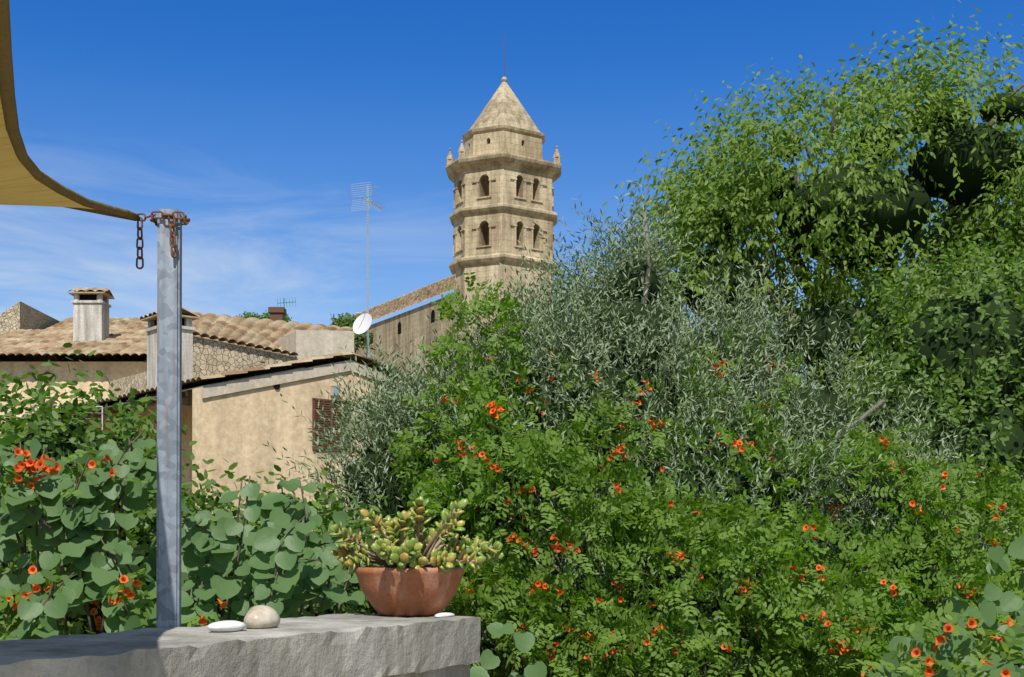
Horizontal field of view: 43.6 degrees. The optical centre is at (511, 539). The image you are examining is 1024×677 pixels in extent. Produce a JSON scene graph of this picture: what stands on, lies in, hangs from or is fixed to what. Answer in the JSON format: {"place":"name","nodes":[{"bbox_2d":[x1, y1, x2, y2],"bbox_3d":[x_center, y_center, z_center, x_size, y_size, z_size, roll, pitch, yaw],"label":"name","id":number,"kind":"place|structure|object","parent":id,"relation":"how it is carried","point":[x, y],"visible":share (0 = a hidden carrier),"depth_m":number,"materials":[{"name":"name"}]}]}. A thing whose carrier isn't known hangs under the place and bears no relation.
{"place":"outdoors","nodes":[
{"label":"outdoors","id":0,"kind":"place"},
{"bbox_2d":[0,301,59,335],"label":"house wall","id":1,"kind":"structure","parent":0,"point":[18,315],"depth_m":38.35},
{"bbox_2d":[0,329,146,354],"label":"house roof","id":2,"kind":"structure","parent":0,"point":[53,341],"depth_m":31.78,"materials":[{"name":"beige tile"}]},
{"bbox_2d":[68,287,113,360],"bbox_3d":[-10.682,-5.478,32.504,0.920,1.831,0.858,0,-1,0],"label":"house chimney","id":3,"kind":"object","parent":2,"relation":"on","point":[92,306],"visible":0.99,"depth_m":32.21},
{"bbox_2d":[46,317,147,329],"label":"house roof","id":4,"kind":"structure","parent":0,"point":[134,323],"depth_m":40.30,"materials":[{"name":"beige tile"}]},
{"bbox_2d":[26,390,191,428],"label":"house porch rafters","id":5,"kind":"object","parent":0,"point":[186,393],"visible":0.29,"depth_m":25.51,"materials":[{"name":"brown wood"}]},
{"bbox_2d":[25,367,304,425],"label":"house porch boards","id":6,"kind":"object","parent":5,"relation":"on","point":[211,384],"visible":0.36,"depth_m":22.75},
{"bbox_2d":[101,407,191,533],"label":"house facade wall","id":7,"kind":"structure","parent":0,"point":[187,437],"depth_m":27.01,"materials":[{"name":"beige paint"}]},
{"bbox_2d":[140,307,199,407],"bbox_3d":[-6.817,-3.614,25.500,0.858,1.960,1.000,0,-1,-40],"label":"house chimney","id":8,"kind":"object","parent":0,"point":[188,318],"visible":0.36,"depth_m":25.35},
{"bbox_2d":[193,336,295,387],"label":"stone wall","id":9,"kind":"structure","parent":0,"point":[212,357],"depth_m":27.51,"materials":[{"name":"beige stone"}]},
{"bbox_2d":[193,331,297,355],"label":"roof edge tiles","id":10,"kind":"object","parent":9,"relation":"on","point":[246,344],"visible":0.93,"depth_m":27.87,"materials":[{"name":"brown tile"}]},
{"bbox_2d":[192,312,352,354],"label":"house roof","id":11,"kind":"structure","parent":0,"point":[263,332],"depth_m":30.45,"materials":[{"name":"beige tile"}]},
{"bbox_2d":[268,307,285,320],"bbox_3d":[-6.050,-5.022,32.995,0.400,1.860,0.400,0,-1,0],"label":"chimney","id":12,"kind":"object","parent":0,"point":[277,313],"visible":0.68,"depth_m":32.84,"materials":[{"name":"red brick"}]},
{"bbox_2d":[277,298,295,307],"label":"tv antenna","id":13,"kind":"object","parent":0,"point":[286,302],"visible":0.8,"depth_m":59.98,"materials":[{"name":"teal"}]},
{"bbox_2d":[275,330,353,359],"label":"house wall","id":14,"kind":"structure","parent":0,"point":[303,344],"depth_m":28.88,"materials":[{"name":"beige paint"}]},
{"bbox_2d":[330,385,338,395],"bbox_3d":[-3.277,-2.741,23.636,0.120,0.180,0.120,0,-1,-40],"label":"wall box","id":15,"kind":"object","parent":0,"point":[333,390],"visible":0.79,"depth_m":23.59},
{"bbox_2d":[354,293,456,384],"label":"church wall","id":16,"kind":"structure","parent":0,"point":[412,320],"depth_m":91.22,"materials":[{"name":"beige stone"}]},
{"bbox_2d":[328,274,456,325],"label":"tiled roof","id":17,"kind":"structure","parent":16,"relation":"on","point":[432,290],"depth_m":91.99,"materials":[{"name":"tile"}]},
{"bbox_2d":[398,322,400,333],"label":"window slit","id":18,"kind":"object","parent":16,"relation":"in","point":[399,327],"depth_m":92.67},
{"bbox_2d":[431,310,434,322],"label":"window slit","id":19,"kind":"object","parent":16,"relation":"in","point":[432,316],"depth_m":88.05,"materials":[{"name":"black"}]},
{"bbox_2d":[0,0,1023,451],"label":"sky","id":20,"kind":"structure","parent":0,"point":[255,121],"materials":[{"name":"blue"}]},
{"label":"ground","id":21,"kind":"structure","parent":0,"visible":0},
{"bbox_2d":[0,362,146,437],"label":"house walls","id":22,"kind":"structure","parent":21,"relation":"on","point":[111,371],"depth_m":30.49,"materials":[{"name":"beige paint"}]},
{"bbox_2d":[0,354,54,361],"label":"roof eave","id":23,"kind":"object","parent":22,"relation":"on","point":[25,358],"depth_m":33.94,"materials":[{"name":"beige paint"}]},
{"bbox_2d":[43,371,55,384],"bbox_3d":[-11.023,-3.841,30.475,0.320,0.320,0.040,0,-1,0],"label":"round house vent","id":24,"kind":"object","parent":22,"relation":"in","point":[51,377],"visible":0.44,"depth_m":30.45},
{"bbox_2d":[49,353,146,361],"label":"house roof","id":25,"kind":"structure","parent":22,"relation":"on","point":[118,357],"depth_m":36.27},
{"bbox_2d":[109,371,146,405],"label":"house wall","id":26,"kind":"structure","parent":21,"relation":"on","point":[138,382],"depth_m":29.47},
{"bbox_2d":[0,613,480,676],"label":"terrace wall","id":27,"kind":"structure","parent":21,"relation":"on","point":[352,645],"depth_m":2.81,"materials":[{"name":"stone"}]},
{"bbox_2d":[0,0,189,627],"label":"shade sail","id":28,"kind":"object","parent":27,"relation":"attached to","point":[25,180],"visible":1,"depth_m":3.11,"materials":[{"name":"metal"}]},
{"bbox_2d":[207,620,245,631],"bbox_3d":[-0.651,0.199,2.929,0.072,0.026,0.106,0,-1,34],"label":"flat white stone","id":29,"kind":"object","parent":27,"relation":"on","point":[227,626],"visible":1,"depth_m":2.90,"materials":[{"name":"white stone"}]},
{"bbox_2d":[244,605,279,628],"bbox_3d":[-0.594,0.185,3.041,0.082,0.057,0.091,0,-1,0],"label":"round stone","id":30,"kind":"object","parent":27,"relation":"on","point":[260,617],"visible":0.97,"depth_m":3.01,"materials":[{"name":"beige stone"}]},
{"bbox_2d":[329,496,503,615],"bbox_3d":[-0.269,0.047,3.655,0.494,0.336,0.538,0,-1,0],"label":"plant bowl","id":31,"kind":"object","parent":27,"relation":"on","point":[413,576],"visible":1,"depth_m":3.55,"materials":[{"name":"ceramic"}]},
{"bbox_2d":[434,612,454,617],"bbox_3d":[-0.189,0.210,3.562,0.038,0.012,0.096,0,-1,24],"label":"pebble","id":32,"kind":"object","parent":27,"relation":"on","point":[444,614],"visible":0.99,"depth_m":3.54,"materials":[{"name":"white stone"}]},
{"bbox_2d":[0,342,480,640],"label":"bush","id":33,"kind":"object","parent":21,"relation":"on","point":[56,437],"visible":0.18,"depth_m":7.49,"materials":[{"name":"green plant"}]},
{"bbox_2d":[35,371,451,548],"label":"house wall","id":34,"kind":"structure","parent":21,"relation":"on","point":[241,428],"depth_m":22.75,"materials":[{"name":"beige paint"}]},
{"bbox_2d":[117,401,133,439],"bbox_3d":[-8.777,-2.491,29.458,0.253,1.300,1.000,0,-1,-40],"label":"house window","id":35,"kind":"structure","parent":34,"relation":"attached to","point":[120,424],"depth_m":29.50,"materials":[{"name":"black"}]},
{"bbox_2d":[0,352,352,424],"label":"house roof","id":36,"kind":"structure","parent":34,"relation":"on","point":[217,378],"depth_m":23.66,"materials":[{"name":"beige tile"}]},
{"bbox_2d":[202,360,350,397],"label":"roof fascia","id":37,"kind":"structure","parent":34,"relation":"attached to","point":[262,381],"depth_m":22.85,"materials":[{"name":"paint"}]},
{"bbox_2d":[312,398,350,451],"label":"window shutter","id":38,"kind":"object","parent":34,"relation":"attached to","point":[327,408],"depth_m":23.55,"materials":[{"name":"brown wood"}]},
{"bbox_2d":[235,352,448,392],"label":"house roof","id":39,"kind":"structure","parent":34,"relation":"on","point":[365,359],"depth_m":24.61,"materials":[{"name":"brown tile"}]},
{"bbox_2d":[350,182,382,355],"bbox_3d":[-3.341,-5.863,30.119,0.598,4.840,1.228,0,-1,15],"label":"antenna mast","id":40,"kind":"object","parent":34,"relation":"on","point":[362,323],"visible":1,"depth_m":29.88,"materials":[{"name":"silver metal"}]},
{"bbox_2d":[351,360,431,396],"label":"roof fascia","id":41,"kind":"structure","parent":34,"relation":"attached to","point":[354,363],"depth_m":24.08,"materials":[{"name":"paint"}]},
{"bbox_2d":[236,311,261,317],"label":"tree","id":42,"kind":"object","parent":21,"relation":"on","point":[248,314],"visible":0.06,"depth_m":54.74,"materials":[{"name":"green plant"}]},
{"bbox_2d":[255,310,291,321],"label":"tree","id":43,"kind":"object","parent":21,"relation":"on","point":[267,316],"visible":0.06,"depth_m":51.71,"materials":[{"name":"green plant"}]},
{"bbox_2d":[330,312,373,353],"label":"tree","id":44,"kind":"object","parent":21,"relation":"on","point":[348,320],"visible":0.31,"depth_m":45.31,"materials":[{"name":"green plant"}]},
{"bbox_2d":[445,35,560,379],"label":"bell tower","id":45,"kind":"structure","parent":21,"relation":"on","point":[503,175],"depth_m":91.20,"materials":[{"name":"stone"}]},
{"bbox_2d":[0,272,1023,676],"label":"trumpet vine","id":46,"kind":"object","parent":21,"relation":"on","point":[868,628],"visible":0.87,"depth_m":8.47,"materials":[{"name":"green plant"}]},
{"bbox_2d":[0,429,1023,676],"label":"shrub","id":47,"kind":"object","parent":21,"relation":"on","point":[80,531],"visible":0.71,"depth_m":5.99,"materials":[{"name":"green plant"}]},
{"bbox_2d":[263,180,1014,676],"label":"olive tree","id":48,"kind":"object","parent":21,"relation":"on","point":[615,326],"visible":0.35,"depth_m":9.62,"materials":[{"name":"green plant"}]},
{"bbox_2d":[571,0,1023,434],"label":"tree","id":49,"kind":"object","parent":21,"relation":"on","point":[850,216],"visible":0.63,"depth_m":15.24,"materials":[{"name":"green plant"}]},
{"bbox_2d":[823,225,1023,672],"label":"tree","id":50,"kind":"object","parent":21,"relation":"on","point":[964,353],"visible":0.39,"depth_m":11.43,"materials":[{"name":"green plant"}]}
]}

